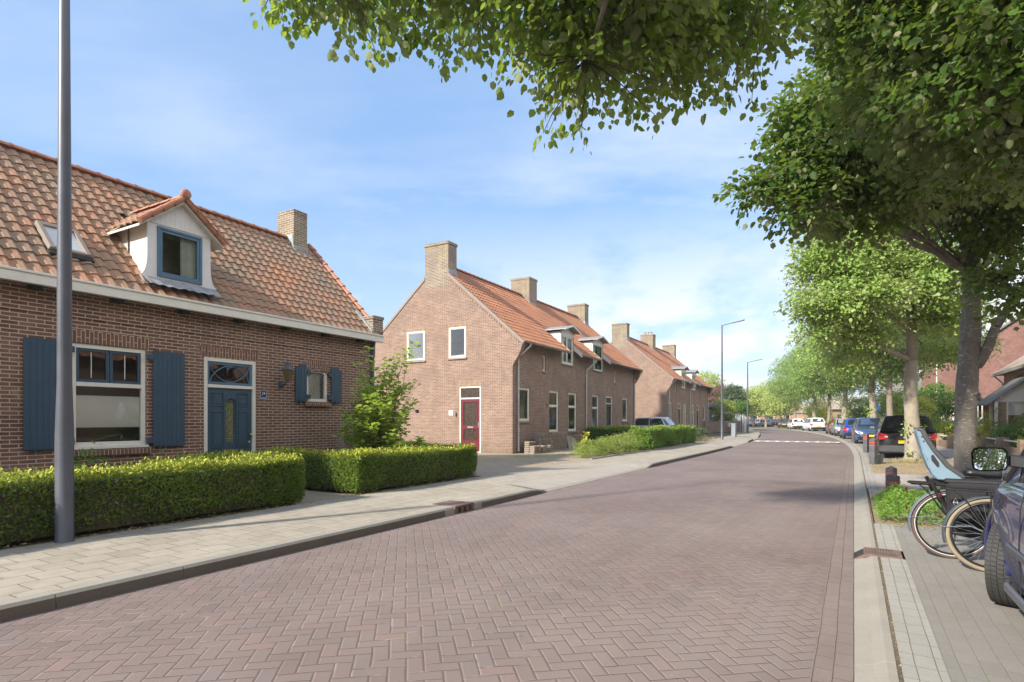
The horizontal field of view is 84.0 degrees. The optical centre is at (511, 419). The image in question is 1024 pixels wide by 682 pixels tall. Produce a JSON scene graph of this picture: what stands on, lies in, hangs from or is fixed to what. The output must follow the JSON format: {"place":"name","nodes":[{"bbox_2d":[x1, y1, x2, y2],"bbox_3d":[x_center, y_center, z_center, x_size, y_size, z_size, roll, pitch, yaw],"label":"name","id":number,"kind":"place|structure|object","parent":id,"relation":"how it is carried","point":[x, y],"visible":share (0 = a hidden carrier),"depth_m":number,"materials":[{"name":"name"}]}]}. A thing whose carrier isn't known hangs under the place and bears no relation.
{"place":"outdoors","nodes":[
{"label":"outdoors","id":0,"kind":"place"},
{"bbox_2d":[288,490,353,503],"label":"garden path","id":1,"kind":"structure","parent":0,"point":[314,496],"depth_m":10.16,"materials":[{"name":"concrete"}]},
{"bbox_2d":[0,432,730,549],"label":"garden ground","id":2,"kind":"structure","parent":0,"point":[217,514],"depth_m":8.19,"materials":[{"name":"soil"}]},
{"bbox_2d":[74,440,112,469],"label":"shrub","id":3,"kind":"object","parent":2,"relation":"on","point":[85,456],"visible":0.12,"depth_m":8.56,"materials":[{"name":"green plant"}]},
{"bbox_2d":[0,449,306,545],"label":"yew hedge","id":4,"kind":"object","parent":2,"relation":"on","point":[214,482],"visible":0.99,"depth_m":7.45,"materials":[{"name":"green plant"}]},
{"bbox_2d":[139,448,196,471],"bbox_3d":[-5.492,0.944,9.152,1.631,1.000,1.178,0,0,0],"label":"shrub","id":5,"kind":"object","parent":2,"relation":"on","point":[179,454],"visible":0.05,"depth_m":9.07,"materials":[{"name":"green plant"}]},
{"bbox_2d":[0,140,383,483],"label":"brick bungalow","id":6,"kind":"object","parent":2,"relation":"on","point":[195,328],"visible":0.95,"depth_m":10.81,"materials":[{"name":"brick"}]},
{"bbox_2d":[72,342,152,456],"bbox_3d":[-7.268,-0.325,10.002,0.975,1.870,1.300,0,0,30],"label":"window","id":7,"kind":"structure","parent":6,"relation":"in","point":[89,411],"depth_m":9.85,"materials":[{"name":"white paint"}]},
{"bbox_2d":[208,388,252,453],"bbox_3d":[-5.795,0.370,11.736,0.135,2.000,0.990,0,0,30],"label":"door","id":8,"kind":"structure","parent":6,"relation":"in","point":[229,410],"depth_m":11.75,"materials":[{"name":"blue paint"}]},
{"bbox_2d":[304,368,330,405],"bbox_3d":[-4.735,-0.768,13.697,0.252,0.905,0.770,0,0,30],"label":"window","id":9,"kind":"structure","parent":6,"relation":"in","point":[313,380],"depth_m":13.78,"materials":[{"name":"white paint"}]},
{"bbox_2d":[259,442,477,494],"bbox_3d":[-3.123,0.959,12.849,3.181,0.894,4.020,0,0,31],"label":"yew hedge","id":10,"kind":"object","parent":2,"relation":"on","point":[357,470],"visible":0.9,"depth_m":11.25,"materials":[{"name":"green plant"}]},
{"bbox_2d":[331,341,429,450],"bbox_3d":[-3.026,-0.219,13.344,2.095,3.213,2.324,0,0,0],"label":"leafy shrub","id":11,"kind":"object","parent":2,"relation":"on","point":[380,425],"visible":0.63,"depth_m":12.95,"materials":[{"name":"green plant"}]},
{"bbox_2d":[374,240,642,453],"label":"semi detached house","id":12,"kind":"structure","parent":2,"relation":"on","point":[495,368],"depth_m":24.82,"materials":[{"name":"brick"}]},
{"bbox_2d":[405,331,424,362],"bbox_3d":[-4.243,-3.195,25.177,1.100,1.370,0.190,0,0,30],"label":"window","id":13,"kind":"structure","parent":12,"relation":"in","point":[420,350],"depth_m":25.17,"materials":[{"name":"white paint"}]},
{"bbox_2d":[447,326,466,359],"bbox_3d":[-2.311,-3.215,24.044,0.980,1.370,0.140,0,0,30],"label":"window","id":14,"kind":"structure","parent":12,"relation":"in","point":[463,327],"depth_m":24.03,"materials":[{"name":"white paint"}]},
{"bbox_2d":[461,399,479,450],"bbox_3d":[-1.735,0.248,23.736,0.940,2.165,0.060,0,0,30],"label":"door","id":15,"kind":"structure","parent":12,"relation":"in","point":[470,408],"depth_m":23.74,"materials":[{"name":"red paint"}]},
{"bbox_2d":[519,387,531,422],"bbox_3d":[0.449,-0.580,23.560,0.230,1.460,1.180,0,0,30],"label":"window","id":16,"kind":"structure","parent":12,"relation":"in","point":[522,410],"depth_m":23.81,"materials":[{"name":"white paint"}]},
{"bbox_2d":[549,390,557,431],"bbox_3d":[1.843,-0.360,26.092,0.140,1.880,1.020,0,0,30],"label":"window","id":17,"kind":"structure","parent":12,"relation":"in","point":[552,407],"depth_m":26.24,"materials":[{"name":"white paint"}]},
{"bbox_2d":[561,335,574,366],"bbox_3d":[2.625,-3.290,27.361,0.222,1.460,1.420,0,0,30],"label":"window","id":18,"kind":"structure","parent":12,"relation":"in","point":[566,363],"depth_m":27.31,"materials":[{"name":"white paint"}]},
{"bbox_2d":[568,392,577,432],"bbox_3d":[2.909,-0.325,27.891,0.252,1.950,1.140,0,0,30],"label":"window","id":19,"kind":"structure","parent":12,"relation":"in","point":[569,430],"depth_m":28.06,"materials":[{"name":"white paint"}]},
{"bbox_2d":[593,344,603,372],"bbox_3d":[4.610,-3.290,30.834,0.222,1.460,1.420,0,0,30],"label":"window","id":20,"kind":"structure","parent":12,"relation":"in","point":[596,369],"depth_m":30.83,"materials":[{"name":"white paint"}]},
{"bbox_2d":[606,404,610,425],"bbox_3d":[5.479,0.228,32.306,0.060,2.165,0.860,0,0,30],"label":"door","id":21,"kind":"structure","parent":12,"relation":"in","point":[608,406],"depth_m":32.38,"materials":[{"name":"green paint"}]},
{"bbox_2d":[567,431,643,457],"bbox_3d":[3.826,1.010,22.504,1.610,1.073,6.021,0,0,34],"label":"loose shrub","id":22,"kind":"object","parent":2,"relation":"on","point":[611,446],"visible":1,"depth_m":22.08,"materials":[{"name":"green plant"}]},
{"bbox_2d":[610,323,712,433],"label":"semi detached house","id":23,"kind":"structure","parent":2,"relation":"on","point":[672,388],"depth_m":45.42,"materials":[{"name":"brick"}]},
{"bbox_2d":[628,424,695,449],"bbox_3d":[7.914,0.834,29.163,1.222,1.196,9.275,0,0,30],"label":"box hedge","id":24,"kind":"object","parent":2,"relation":"on","point":[655,436],"visible":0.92,"depth_m":27.03,"materials":[{"name":"green plant"}]},
{"bbox_2d":[697,369,725,395],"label":"tall tree","id":25,"kind":"object","parent":2,"relation":"on","point":[707,375],"visible":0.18,"depth_m":94.03,"materials":[{"name":"green plant"}]},
{"bbox_2d":[709,380,732,415],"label":"copper tree","id":26,"kind":"object","parent":2,"relation":"on","point":[712,396],"visible":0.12,"depth_m":77.02,"materials":[{"name":"brown plant"}]},
{"bbox_2d":[704,420,740,433],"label":"wooden fence","id":27,"kind":"object","parent":2,"relation":"on","point":[713,427],"visible":0.81,"depth_m":56.15,"materials":[{"name":"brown wood"}]},
{"bbox_2d":[710,398,737,421],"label":"tree","id":28,"kind":"object","parent":2,"relation":"on","point":[729,415],"visible":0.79,"depth_m":59.44,"materials":[{"name":"green plant"}]},
{"bbox_2d":[718,382,749,406],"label":"pine tree","id":29,"kind":"object","parent":2,"relation":"on","point":[734,392],"visible":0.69,"depth_m":71.30,"materials":[{"name":"green plant"}]},
{"bbox_2d":[0,429,758,600],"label":"pavement","id":30,"kind":"structure","parent":0,"point":[34,569],"depth_m":7.06,"materials":[{"name":"concrete"}]},
{"bbox_2d":[54,0,74,542],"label":"street lamp","id":31,"kind":"object","parent":30,"relation":"on","point":[64,470],"visible":0.85,"depth_m":6.37,"materials":[{"name":"metal"}]},
{"bbox_2d":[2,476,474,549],"bbox_3d":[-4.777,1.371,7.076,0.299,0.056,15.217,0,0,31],"label":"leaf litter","id":32,"kind":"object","parent":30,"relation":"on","point":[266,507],"visible":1,"depth_m":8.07,"materials":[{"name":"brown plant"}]},
{"bbox_2d":[511,463,642,489],"bbox_3d":[1.988,1.428,14.786,0.715,0.104,6.799,0,0,31],"label":"driveway crossing","id":33,"kind":"object","parent":30,"relation":"on","point":[549,482],"visible":1,"depth_m":14.04,"materials":[{"name":"concrete"}]},
{"bbox_2d":[590,442,695,459],"bbox_3d":[6.720,1.355,26.235,0.144,0.050,15.704,0,0,30],"label":"garden edging","id":34,"kind":"object","parent":30,"relation":"on","point":[638,451],"visible":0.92,"depth_m":23.50,"materials":[{"name":"concrete"}]},
{"bbox_2d":[717,440,745,445],"bbox_3d":[13.070,1.428,33.727,0.740,0.104,7.246,0,0,29],"label":"driveway crossing","id":35,"kind":"object","parent":30,"relation":"on","point":[733,443],"visible":0.88,"depth_m":33.70,"materials":[{"name":"concrete"}]},
{"bbox_2d":[721,319,744,439],"bbox_3d":[14.796,-2.599,38.150,1.546,8.057,0.258,0,0,31],"label":"street lamp","id":36,"kind":"object","parent":30,"relation":"on","point":[722,376],"visible":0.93,"depth_m":38.45,"materials":[{"name":"metal"}]},
{"bbox_2d":[731,399,754,431],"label":"tree","id":37,"kind":"object","parent":30,"relation":"on","point":[741,406],"visible":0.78,"depth_m":61.64,"materials":[{"name":"green plant"}]},
{"bbox_2d":[747,359,761,432],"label":"street lamp","id":38,"kind":"object","parent":30,"relation":"on","point":[747,398],"visible":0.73,"depth_m":55.93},
{"bbox_2d":[0,428,846,681],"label":"road","id":39,"kind":"structure","parent":0,"point":[450,598],"depth_m":4.67,"materials":[{"name":"brick"}]},
{"bbox_2d":[0,429,759,621],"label":"kerb","id":40,"kind":"structure","parent":39,"relation":"on","point":[23,606],"depth_m":5.67,"materials":[{"name":"concrete"}]},
{"bbox_2d":[439,500,481,515],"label":"kerb end","id":41,"kind":"structure","parent":39,"relation":"on","point":[449,510],"depth_m":8.98,"materials":[{"name":"concrete"}]},
{"bbox_2d":[434,500,473,513],"bbox_3d":[-0.968,1.450,9.331,0.486,0.160,0.524,0,0,31],"label":"storm drain","id":42,"kind":"object","parent":41,"relation":"in","point":[460,506],"visible":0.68,"depth_m":9.25,"materials":[{"name":"metal"}]},
{"bbox_2d":[755,428,853,681],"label":"gutter strip","id":43,"kind":"object","parent":39,"relation":"on","point":[833,659],"visible":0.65,"depth_m":4.57,"materials":[{"name":"brick"}]},
{"bbox_2d":[754,428,898,681],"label":"kerb","id":44,"kind":"structure","parent":39,"relation":"on","point":[874,658],"depth_m":4.39,"materials":[{"name":"concrete"}]},
{"bbox_2d":[850,443,903,681],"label":"kerb joint","id":45,"kind":"object","parent":44,"relation":"on","point":[899,667],"visible":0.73,"depth_m":4.29,"materials":[{"name":"soil"}]},
{"bbox_2d":[853,547,902,558],"bbox_3d":[3.890,1.464,6.061,0.434,0.111,0.380,0,0,31],"label":"storm drain","id":46,"kind":"object","parent":44,"relation":"in","point":[864,552],"visible":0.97,"depth_m":6.03,"materials":[{"name":"metal"}]},
{"bbox_2d":[0,0,1023,417],"label":"sky","id":47,"kind":"structure","parent":0,"point":[168,97],"materials":[{"name":"blue"}]},
{"bbox_2d":[473,448,641,475],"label":"driveway","id":48,"kind":"structure","parent":0,"point":[498,466],"depth_m":19.00,"materials":[{"name":"concrete"}]},
{"bbox_2d":[538,444,552,452],"bbox_3d":[1.394,1.223,23.581,0.255,0.314,0.909,0,0,30],"label":"concrete block stack","id":49,"kind":"object","parent":48,"relation":"on","point":[544,449],"visible":0.88,"depth_m":23.38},
{"bbox_2d":[534,432,563,450],"bbox_3d":[1.639,0.977,24.674,0.256,0.806,2.457,0,0,30],"label":"concrete block stack","id":50,"kind":"object","parent":48,"relation":"on","point":[555,440],"visible":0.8,"depth_m":24.66,"materials":[{"name":"concrete"}]},
{"bbox_2d":[635,417,674,426],"bbox_3d":[9.045,0.605,38.859,4.298,1.550,2.070,0,0,25],"label":"parked car","id":51,"kind":"object","parent":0,"point":[646,421],"visible":0.06,"depth_m":37.97,"materials":[{"name":"silver metal"}]},
{"bbox_2d":[643,436,947,677],"bbox_3d":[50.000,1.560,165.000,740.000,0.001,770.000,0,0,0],"label":"ground","id":52,"kind":"structure","parent":0,"point":[902,553],"depth_m":6.66,"materials":[{"name":"soil"}]},
{"bbox_2d":[764,352,811,428],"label":"linden tree","id":53,"kind":"object","parent":52,"relation":"on","point":[772,386],"visible":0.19,"depth_m":82.21,"materials":[{"name":"green plant"}]},
{"bbox_2d":[773,346,852,430],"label":"linden tree","id":54,"kind":"object","parent":52,"relation":"on","point":[792,390],"visible":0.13,"depth_m":70.66,"materials":[{"name":"green plant"}]},
{"bbox_2d":[783,342,865,432],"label":"linden tree","id":55,"kind":"object","parent":52,"relation":"on","point":[829,403],"visible":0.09,"depth_m":61.13,"materials":[{"name":"green plant"}]},
{"bbox_2d":[782,327,918,417],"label":"linden tree","id":56,"kind":"object","parent":52,"relation":"on","point":[816,377],"visible":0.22,"depth_m":51.82,"materials":[{"name":"green plant"}]},
{"bbox_2d":[791,317,944,417],"bbox_3d":[23.937,-4.187,38.217,10.269,11.473,9.934,0,0,0],"label":"linden tree","id":57,"kind":"object","parent":52,"relation":"on","point":[872,411],"visible":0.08,"depth_m":38.01,"materials":[{"name":"green plant"}]},
{"bbox_2d":[773,181,1017,461],"bbox_3d":[13.005,-4.420,19.504,9.623,11.914,6.938,0,0,0],"label":"linden tree","id":58,"kind":"object","parent":52,"relation":"on","point":[925,294],"visible":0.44,"depth_m":18.09,"materials":[{"name":"green plant"}]},
{"bbox_2d":[807,258,987,415],"bbox_3d":[19.519,-3.853,29.305,7.637,10.776,7.912,0,0,36],"label":"linden tree","id":59,"kind":"object","parent":52,"relation":"on","point":[891,370],"visible":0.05,"depth_m":28.86,"materials":[{"name":"green plant"}]},
{"bbox_2d":[779,0,1023,242],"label":"linden tree","id":60,"kind":"object","parent":52,"relation":"on","point":[954,78],"visible":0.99,"depth_m":6.31,"materials":[{"name":"green plant"}]},
{"bbox_2d":[778,428,953,461],"bbox_3d":[29.947,1.427,59.837,13.006,0.001,86.832,0,0,15],"label":"parking bay","id":61,"kind":"object","parent":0,"point":[889,456],"visible":0.28,"depth_m":29.25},
{"bbox_2d":[787,419,803,428],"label":"parked car","id":62,"kind":"object","parent":61,"relation":"on","point":[793,423],"visible":0.81,"depth_m":81.11,"materials":[{"name":"white paint"}]},
{"bbox_2d":[801,418,825,430],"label":"parked car","id":63,"kind":"object","parent":61,"relation":"on","point":[809,424],"visible":0.99,"depth_m":68.43,"materials":[{"name":"white paint"}]},
{"bbox_2d":[831,418,847,435],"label":"parked car","id":64,"kind":"object","parent":61,"relation":"on","point":[835,428],"visible":0.41,"depth_m":49.30,"materials":[{"name":"silver metal"}]},
{"bbox_2d":[838,418,856,438],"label":"parked car","id":65,"kind":"object","parent":61,"relation":"on","point":[845,430],"visible":0.48,"depth_m":41.22,"materials":[{"name":"blue paint"}]},
{"bbox_2d":[850,418,879,442],"bbox_3d":[21.448,0.660,34.194,2.000,1.530,3.898,0,0,28],"label":"parked car","id":66,"kind":"object","parent":61,"relation":"on","point":[860,427],"visible":0.47,"depth_m":33.41,"materials":[{"name":"blue paint"}]},
{"bbox_2d":[851,443,879,488],"bbox_3d":[14.051,1.421,22.944,0.442,0.001,26.217,0,0,30],"label":"paver strip","id":67,"kind":"object","parent":61,"relation":"on","point":[871,481],"visible":0.92,"depth_m":15.18,"materials":[{"name":"concrete"}]},
{"bbox_2d":[863,433,868,452],"bbox_3d":[15.207,1.040,24.429,0.176,0.870,0.176,0,0,-29],"label":"bollard","id":68,"kind":"object","parent":61,"relation":"on","point":[865,442],"visible":0.8,"depth_m":24.37,"materials":[{"name":"plastic"}]},
{"bbox_2d":[869,413,936,453],"bbox_3d":[15.162,0.601,22.108,2.120,1.648,4.548,0,0,31],"label":"parked car","id":69,"kind":"object","parent":61,"relation":"on","point":[888,437],"visible":0.48,"depth_m":20.49,"materials":[{"name":"black paint"}]},
{"bbox_2d":[870,498,943,527],"bbox_3d":[7.002,1.435,8.303,2.950,0.001,2.950,0,0,31],"label":"planting bed","id":70,"kind":"object","parent":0,"point":[887,520],"visible":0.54,"depth_m":8.06,"materials":[{"name":"soil"}]},
{"bbox_2d":[870,482,945,523],"bbox_3d":[6.690,1.207,8.452,2.280,0.388,2.767,0,0,31],"label":"ground cover","id":71,"kind":"object","parent":70,"relation":"on","point":[893,496],"visible":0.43,"depth_m":8.27,"materials":[{"name":"green plant"}]},
{"bbox_2d":[864,459,953,475],"bbox_3d":[12.217,1.430,16.980,2.548,0.001,6.099,0,0,31],"label":"planting bed","id":72,"kind":"object","parent":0,"point":[903,469],"visible":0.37,"depth_m":16.51,"materials":[{"name":"plant"}]},
{"bbox_2d":[869,438,877,464],"bbox_3d":[11.430,1.030,18.000,0.176,0.890,0.176,0,0,-29],"label":"bollard","id":73,"kind":"object","parent":72,"relation":"on","point":[873,442],"visible":0.82,"depth_m":17.94,"materials":[{"name":"plastic"}]},
{"bbox_2d":[892,457,923,463],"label":"grass tuft","id":74,"kind":"object","parent":72,"relation":"on","point":[906,460],"visible":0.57,"depth_m":18.66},
{"bbox_2d":[825,430,1010,478],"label":"pavement","id":75,"kind":"structure","parent":0,"point":[945,452],"depth_m":23.66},
{"bbox_2d":[880,392,903,416],"bbox_3d":[27.113,-0.193,40.000,2.313,3.389,2.272,0,0,0],"label":"tree","id":76,"kind":"object","parent":75,"relation":"on","point":[898,399],"visible":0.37,"depth_m":39.79,"materials":[{"name":"green plant"}]},
{"bbox_2d":[918,395,941,417],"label":"tree","id":77,"kind":"object","parent":75,"relation":"on","point":[928,405],"visible":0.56,"depth_m":43.55,"materials":[{"name":"green plant"}]},
{"bbox_2d":[936,433,952,448],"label":"garden wall","id":78,"kind":"structure","parent":75,"relation":"on","point":[942,442],"depth_m":28.98,"materials":[{"name":"brick"}]},
{"bbox_2d":[933,418,977,439],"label":"garden shrub","id":79,"kind":"object","parent":75,"relation":"on","point":[946,429],"visible":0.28,"depth_m":33.14,"materials":[{"name":"green plant"}]},
{"bbox_2d":[945,410,1011,446],"bbox_3d":[23.641,0.513,28.874,3.016,2.049,2.464,0,0,0],"label":"garden shrub","id":80,"kind":"object","parent":75,"relation":"on","point":[982,427],"visible":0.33,"depth_m":28.57,"materials":[{"name":"green plant"}]},
{"bbox_2d":[980,435,1023,454],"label":"garden wall","id":81,"kind":"structure","parent":75,"relation":"on","point":[1002,442],"depth_m":23.16,"materials":[{"name":"brick"}]},
{"bbox_2d":[868,473,1002,497],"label":"pavement","id":82,"kind":"structure","parent":0,"point":[880,478],"depth_m":13.02,"materials":[{"name":"concrete"}]},
{"bbox_2d":[711,2,1023,476],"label":"linden tree","id":83,"kind":"object","parent":82,"relation":"on","point":[823,191],"visible":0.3,"depth_m":9.63,"materials":[{"name":"green plant"}]},
{"bbox_2d":[885,466,897,487],"bbox_3d":[7.862,1.220,11.793,0.161,0.510,0.161,0,0,-29],"label":"bollard","id":84,"kind":"object","parent":82,"relation":"on","point":[889,470],"visible":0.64,"depth_m":11.76,"materials":[{"name":"plastic"}]},
{"bbox_2d":[886,473,900,490],"bbox_3d":[6.861,1.225,10.239,0.161,0.500,0.161,0,0,-23],"label":"bollard","id":85,"kind":"object","parent":82,"relation":"on","point":[893,478],"visible":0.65,"depth_m":10.19,"materials":[{"name":"plastic"}]},
{"bbox_2d":[893,525,1023,681],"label":"parking pavement","id":86,"kind":"structure","parent":0,"point":[990,648],"depth_m":4.13,"materials":[{"name":"concrete"}]},
{"bbox_2d":[242,0,847,154],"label":"linden tree","id":87,"kind":"object","parent":86,"relation":"on","point":[604,41],"visible":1,"depth_m":5.76,"materials":[{"name":"green plant"}]},
{"bbox_2d":[874,523,902,550],"bbox_3d":[4.571,1.421,6.941,0.218,0.001,1.790,0,0,31],"label":"paver strip","id":88,"kind":"object","parent":86,"relation":"on","point":[886,536],"visible":1,"depth_m":6.83,"materials":[{"name":"concrete"}]},
{"bbox_2d":[880,557,950,681],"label":"paver strip","id":89,"kind":"object","parent":86,"relation":"on","point":[921,659],"visible":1,"depth_m":3.85,"materials":[{"name":"concrete"}]},
{"bbox_2d":[902,467,1001,558],"bbox_3d":[4.941,0.847,5.565,1.882,1.160,0.625,0,0,30],"label":"bicycle","id":90,"kind":"object","parent":86,"relation":"on","point":[991,480],"visible":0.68,"depth_m":5.68,"materials":[{"name":"black metal"}]},
{"bbox_2d":[910,427,970,527],"bbox_3d":[4.409,0.578,5.890,0.480,0.985,0.390,0,0,30],"label":"child seat","id":91,"kind":"object","parent":90,"relation":"attached to","point":[939,467],"visible":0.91,"depth_m":5.78,"materials":[{"name":"blue plastic"}]},
{"bbox_2d":[934,473,1006,571],"bbox_3d":[4.891,0.847,5.025,1.882,1.160,0.625,0,0,30],"label":"bicycle","id":92,"kind":"object","parent":86,"relation":"on","point":[955,512],"visible":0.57,"depth_m":5.37,"materials":[{"name":"black plastic"},{"name":"galvanised steel"},{"name":"rubber"}]},
{"bbox_2d":[970,447,1023,611],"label":"parked car","id":93,"kind":"object","parent":86,"relation":"on","point":[1004,554],"visible":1,"depth_m":4.03,"materials":[{"name":"blue paint"}]},
{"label":"garden ground","id":94,"kind":"structure","parent":0,"visible":0},
{"bbox_2d":[743,379,790,426],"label":"willow tree","id":95,"kind":"object","parent":94,"relation":"on","point":[755,395],"visible":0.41,"depth_m":99.28,"materials":[{"name":"green plant"}]},
{"bbox_2d":[758,387,803,427],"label":"willow tree","id":96,"kind":"object","parent":94,"relation":"on","point":[772,406],"visible":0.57,"depth_m":94.49,"materials":[{"name":"green plant"}]},
{"bbox_2d":[789,404,808,420],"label":"house","id":97,"kind":"structure","parent":94,"relation":"on","point":[800,416],"depth_m":120.49,"materials":[{"name":"beige brick"}]},
{"bbox_2d":[800,400,833,419],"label":"tree","id":98,"kind":"object","parent":94,"relation":"on","point":[821,411],"visible":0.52,"depth_m":87.24,"materials":[{"name":"green plant"}]},
{"bbox_2d":[808,398,878,421],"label":"house","id":99,"kind":"structure","parent":94,"relation":"on","point":[834,409],"depth_m":92.52,"materials":[{"name":"orange brick"}]},
{"bbox_2d":[837,395,868,417],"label":"tree","id":100,"kind":"object","parent":94,"relation":"on","point":[854,402],"visible":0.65,"depth_m":72.15,"materials":[{"name":"green plant"}]},
{"bbox_2d":[859,390,893,418],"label":"tree","id":101,"kind":"object","parent":94,"relation":"on","point":[865,404],"visible":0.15,"depth_m":63.06,"materials":[{"name":"green plant"}]},
{"bbox_2d":[878,388,920,412],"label":"tree","id":102,"kind":"object","parent":94,"relation":"on","point":[896,394],"visible":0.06,"depth_m":55.62,"materials":[{"name":"green plant"}]},
{"bbox_2d":[879,377,921,405],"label":"tiled house","id":103,"kind":"structure","parent":94,"relation":"on","point":[898,386],"depth_m":71.20,"materials":[{"name":"white brick"}]},
{"bbox_2d":[901,380,954,420],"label":"tree","id":104,"kind":"object","parent":94,"relation":"on","point":[943,401],"visible":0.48,"depth_m":46.08,"materials":[{"name":"green plant"}]},
{"bbox_2d":[922,362,956,421],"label":"red brick house","id":105,"kind":"structure","parent":94,"relation":"on","point":[946,377],"depth_m":58.92,"materials":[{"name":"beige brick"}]},
{"bbox_2d":[930,415,953,439],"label":"garden shrub","id":106,"kind":"object","parent":94,"relation":"on","point":[933,421],"visible":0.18,"depth_m":40.35,"materials":[{"name":"green plant"}]},
{"bbox_2d":[977,356,1023,446],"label":"brick house","id":107,"kind":"structure","parent":94,"relation":"on","point":[1010,391],"depth_m":28.37,"materials":[{"name":"brown tile"}]},
{"bbox_2d":[977,317,1023,419],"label":"red brick house","id":108,"kind":"structure","parent":94,"relation":"on","point":[1012,341],"depth_m":44.01,"materials":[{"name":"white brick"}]},
{"bbox_2d":[985,413,1023,447],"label":"garden shrub","id":109,"kind":"object","parent":94,"relation":"on","point":[1014,428],"visible":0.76,"depth_m":24.38,"materials":[{"name":"green plant"}]},
{"label":"garden soil","id":110,"kind":"structure","parent":0,"visible":0},
{"bbox_2d":[584,425,637,447],"bbox_3d":[4.948,0.837,28.129,1.043,1.156,3.132,0,0,-38],"label":"box hedge","id":111,"kind":"object","parent":110,"relation":"on","point":[596,432],"visible":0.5,"depth_m":28.10,"materials":[{"name":"green plant"}]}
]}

